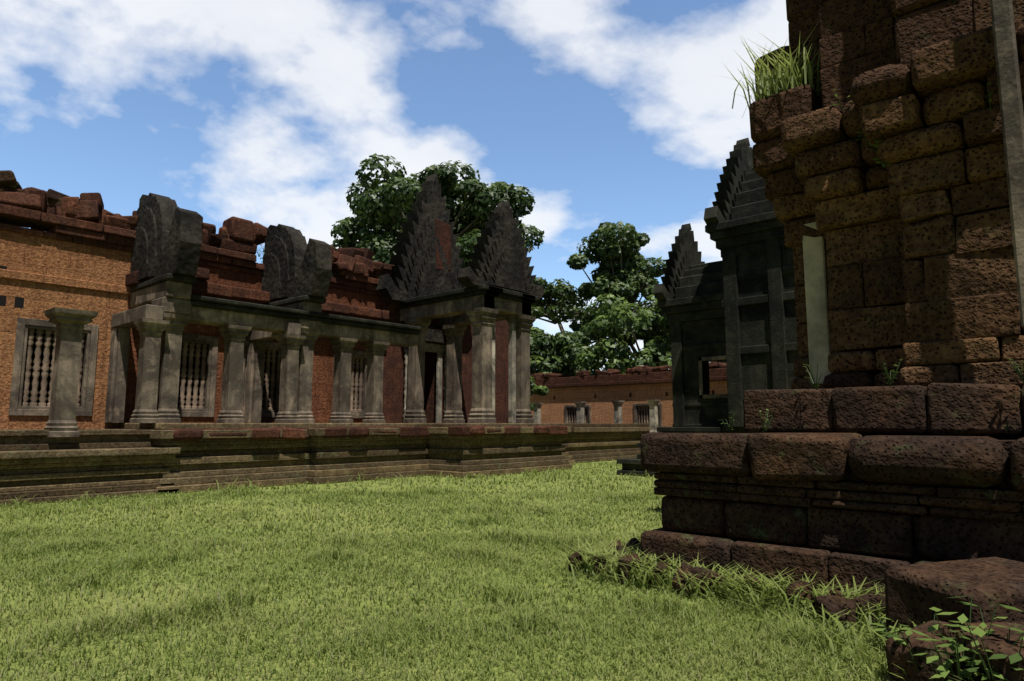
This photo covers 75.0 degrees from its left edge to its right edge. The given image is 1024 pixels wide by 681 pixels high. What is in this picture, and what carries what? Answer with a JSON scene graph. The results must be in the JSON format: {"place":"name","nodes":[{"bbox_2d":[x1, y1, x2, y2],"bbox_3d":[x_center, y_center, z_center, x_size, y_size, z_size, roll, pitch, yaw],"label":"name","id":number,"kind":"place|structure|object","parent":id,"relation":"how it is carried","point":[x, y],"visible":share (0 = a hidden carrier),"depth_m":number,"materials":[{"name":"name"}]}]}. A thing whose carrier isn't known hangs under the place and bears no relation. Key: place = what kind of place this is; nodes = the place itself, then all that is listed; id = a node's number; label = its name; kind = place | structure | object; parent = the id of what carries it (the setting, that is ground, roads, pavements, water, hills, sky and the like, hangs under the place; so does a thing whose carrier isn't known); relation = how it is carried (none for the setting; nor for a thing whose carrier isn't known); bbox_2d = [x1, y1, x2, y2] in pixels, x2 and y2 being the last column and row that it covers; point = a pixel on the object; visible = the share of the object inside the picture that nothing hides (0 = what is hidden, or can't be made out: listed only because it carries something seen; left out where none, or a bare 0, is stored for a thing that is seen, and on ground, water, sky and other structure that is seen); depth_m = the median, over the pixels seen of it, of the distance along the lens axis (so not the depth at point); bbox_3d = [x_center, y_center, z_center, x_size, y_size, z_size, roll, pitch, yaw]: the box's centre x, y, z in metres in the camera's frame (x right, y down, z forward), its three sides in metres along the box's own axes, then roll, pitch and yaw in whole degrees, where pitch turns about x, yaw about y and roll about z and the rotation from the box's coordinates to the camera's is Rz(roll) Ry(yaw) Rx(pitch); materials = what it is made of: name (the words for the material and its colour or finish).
{"place":"outdoors","nodes":[
{"label":"outdoors","id":0,"kind":"place"},
{"bbox_2d":[0,204,389,428],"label":"gallery wall","id":1,"kind":"structure","parent":0,"point":[48,261],"depth_m":17.20,"materials":[{"name":"orange brick"}]},
{"bbox_2d":[0,170,373,277],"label":"roof ruins","id":2,"kind":"object","parent":1,"relation":"on","point":[243,235],"visible":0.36,"depth_m":17.43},
{"bbox_2d":[8,317,366,417],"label":"window frames","id":3,"kind":"structure","parent":1,"relation":"attached to","point":[90,331],"depth_m":16.96,"materials":[{"name":"grey stone"}]},
{"bbox_2d":[21,329,363,410],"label":"baluster windows","id":4,"kind":"structure","parent":1,"relation":"attached to","point":[45,368],"depth_m":18.76,"materials":[{"name":"stone"}]},
{"bbox_2d":[0,0,788,370],"label":"sky","id":5,"kind":"structure","parent":0,"point":[266,113],"materials":[{"name":"blue"}]},
{"bbox_2d":[0,457,895,680],"bbox_3d":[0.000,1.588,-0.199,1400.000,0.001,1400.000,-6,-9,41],"label":"lawn","id":6,"kind":"structure","parent":0,"point":[161,588],"depth_m":6.30,"materials":[{"name":"green plant"}]},
{"bbox_2d":[260,237,380,276],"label":"tree","id":7,"kind":"object","parent":6,"relation":"on","point":[333,244],"depth_m":51.81,"materials":[{"name":"green plant"}]},
{"bbox_2d":[0,423,649,505],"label":"stone platform","id":8,"kind":"structure","parent":6,"relation":"on","point":[128,459],"depth_m":17.45,"materials":[{"name":"grey stone"}]},
{"bbox_2d":[44,273,389,436],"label":"stone columns","id":9,"kind":"structure","parent":8,"relation":"on","point":[158,316],"depth_m":17.06,"materials":[{"name":"grey stone"}]},
{"bbox_2d":[131,193,331,301],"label":"carved pediments","id":10,"kind":"object","parent":9,"relation":"on","point":[168,230],"visible":0.98,"depth_m":17.72,"materials":[{"name":"stone"}]},
{"bbox_2d":[187,295,420,346],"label":"stone entablature","id":11,"kind":"structure","parent":9,"relation":"attached to","point":[211,311],"depth_m":18.58,"materials":[{"name":"grey stone"}]},
{"bbox_2d":[380,263,507,422],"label":"porch wall","id":12,"kind":"structure","parent":8,"relation":"on","point":[395,375],"depth_m":25.48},
{"bbox_2d":[331,246,383,278],"bbox_3d":[-3.542,-2.477,25.706,1.162,1.261,10.011,-6,-9,41],"label":"stone block","id":13,"kind":"object","parent":12,"relation":"on","point":[359,265],"visible":0.29,"depth_m":22.98,"materials":[{"name":"brown stone"}]},
{"bbox_2d":[376,173,543,302],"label":"stepped gables","id":14,"kind":"structure","parent":12,"relation":"on","point":[425,260],"depth_m":24.05,"materials":[{"name":"stone"}]},
{"bbox_2d":[396,284,538,422],"bbox_3d":[-1.631,0.699,23.569,4.450,4.420,2.840,-6,-9,41],"label":"entrance porch","id":15,"kind":"object","parent":8,"relation":"on","point":[482,309],"visible":0.93,"depth_m":22.85,"materials":[{"name":"grey stone"}]},
{"bbox_2d":[532,399,659,432],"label":"stone pillars","id":16,"kind":"structure","parent":8,"relation":"on","point":[653,408],"depth_m":33.16,"materials":[{"name":"stone"}]},
{"bbox_2d":[330,153,544,267],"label":"tree","id":17,"kind":"object","parent":6,"relation":"on","point":[384,217],"visible":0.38,"depth_m":48.50,"materials":[{"name":"green plant"}]},
{"bbox_2d":[530,376,548,410],"bbox_3d":[-0.629,2.692,30.296,4.682,5.773,3.025,0,-7,1],"label":"young tree","id":18,"kind":"object","parent":6,"relation":"on","point":[541,390],"visible":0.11,"depth_m":30.18,"materials":[{"name":"green plant"}]},
{"bbox_2d":[530,326,576,376],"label":"tree","id":19,"kind":"object","parent":6,"relation":"on","point":[535,331],"visible":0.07,"depth_m":44.90,"materials":[{"name":"green plant"}]},
{"bbox_2d":[531,277,595,333],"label":"tree","id":20,"kind":"object","parent":6,"relation":"on","point":[550,306],"visible":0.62,"depth_m":52.11,"materials":[{"name":"green plant"}]},
{"bbox_2d":[530,331,604,376],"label":"tree","id":21,"kind":"object","parent":6,"relation":"on","point":[563,349],"visible":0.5,"depth_m":42.89,"materials":[{"name":"green plant"}]},
{"bbox_2d":[566,221,670,358],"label":"tree","id":22,"kind":"object","parent":6,"relation":"on","point":[620,271],"visible":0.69,"depth_m":46.96,"materials":[{"name":"green plant"}]},
{"bbox_2d":[574,293,671,373],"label":"tree","id":23,"kind":"object","parent":6,"relation":"on","point":[646,324],"visible":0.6,"depth_m":40.18,"materials":[{"name":"green plant"}]},
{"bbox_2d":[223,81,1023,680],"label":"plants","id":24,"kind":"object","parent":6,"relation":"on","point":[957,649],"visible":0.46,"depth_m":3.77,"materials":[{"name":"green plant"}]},
{"bbox_2d":[629,329,721,371],"bbox_3d":[12.942,1.278,40.656,10.551,11.149,10.162,-6,-9,41],"label":"tree","id":25,"kind":"object","parent":6,"relation":"on","point":[650,347],"visible":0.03,"depth_m":39.47,"materials":[{"name":"green plant"}]},
{"bbox_2d":[617,427,763,476],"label":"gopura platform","id":26,"kind":"structure","parent":6,"relation":"on","point":[629,464],"depth_m":20.57,"materials":[{"name":"stone"}]},
{"bbox_2d":[568,538,881,633],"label":"rubble stones","id":27,"kind":"object","parent":6,"relation":"on","point":[832,602],"visible":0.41,"depth_m":6.04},
{"bbox_2d":[549,518,964,680],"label":"grass","id":28,"kind":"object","parent":6,"relation":"on","point":[732,585],"visible":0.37,"depth_m":5.96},
{"bbox_2d":[640,383,1023,597],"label":"stone plinth","id":29,"kind":"structure","parent":6,"relation":"on","point":[844,485],"depth_m":6.15,"materials":[{"name":"brown stone"}]},
{"bbox_2d":[875,557,1023,680],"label":"fallen laterite blocks","id":30,"kind":"object","parent":6,"relation":"on","point":[912,592],"depth_m":4.27,"materials":[{"name":"brown stone"}]},
{"bbox_2d":[657,167,799,426],"bbox_3d":[9.117,-1.937,20.505,8.290,9.130,5.200,-6,-9,41],"label":"stone shrine","id":31,"kind":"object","parent":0,"point":[734,308],"depth_m":19.61,"materials":[{"name":"stone"}]},
{"bbox_2d":[653,138,752,300],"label":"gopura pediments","id":32,"kind":"object","parent":31,"relation":"on","point":[684,254],"visible":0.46,"depth_m":21.76,"materials":[{"name":"stone"}]},
{"bbox_2d":[749,0,1023,388],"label":"corner tower walls","id":33,"kind":"structure","parent":0,"point":[912,256],"depth_m":7.20,"materials":[{"name":"brown stone"}]},
{"bbox_2d":[725,29,820,114],"bbox_3d":[3.762,-3.653,9.102,1.593,0.848,1.745,0,-7,-2],"label":"grass tuft","id":34,"kind":"object","parent":33,"relation":"attached to","point":[786,78],"visible":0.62,"depth_m":8.91,"materials":[{"name":"green plant"}]},
{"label":"gallery terrace","id":35,"kind":"structure","parent":0,"visible":0},
{"bbox_2d":[530,368,727,432],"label":"gallery wall","id":36,"kind":"structure","parent":35,"relation":"on","point":[598,393],"depth_m":34.69,"materials":[{"name":"orange brick"}]},
{"bbox_2d":[564,403,661,426],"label":"window frames","id":37,"kind":"structure","parent":36,"relation":"attached to","point":[635,410],"depth_m":33.68,"materials":[{"name":"grey stone"}]},
{"bbox_2d":[569,407,658,425],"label":"baluster windows","id":38,"kind":"structure","parent":36,"relation":"attached to","point":[586,416],"depth_m":33.63,"materials":[{"name":"grey stone"}]},
{"bbox_2d":[530,362,726,379],"bbox_3d":[8.457,1.355,32.415,29.451,0.541,0.960,-6,-9,41],"label":"gallery wall rubble","id":39,"kind":"object","parent":36,"relation":"on","point":[648,369],"visible":0.41,"depth_m":34.14,"materials":[{"name":"brown stone"}]}
]}

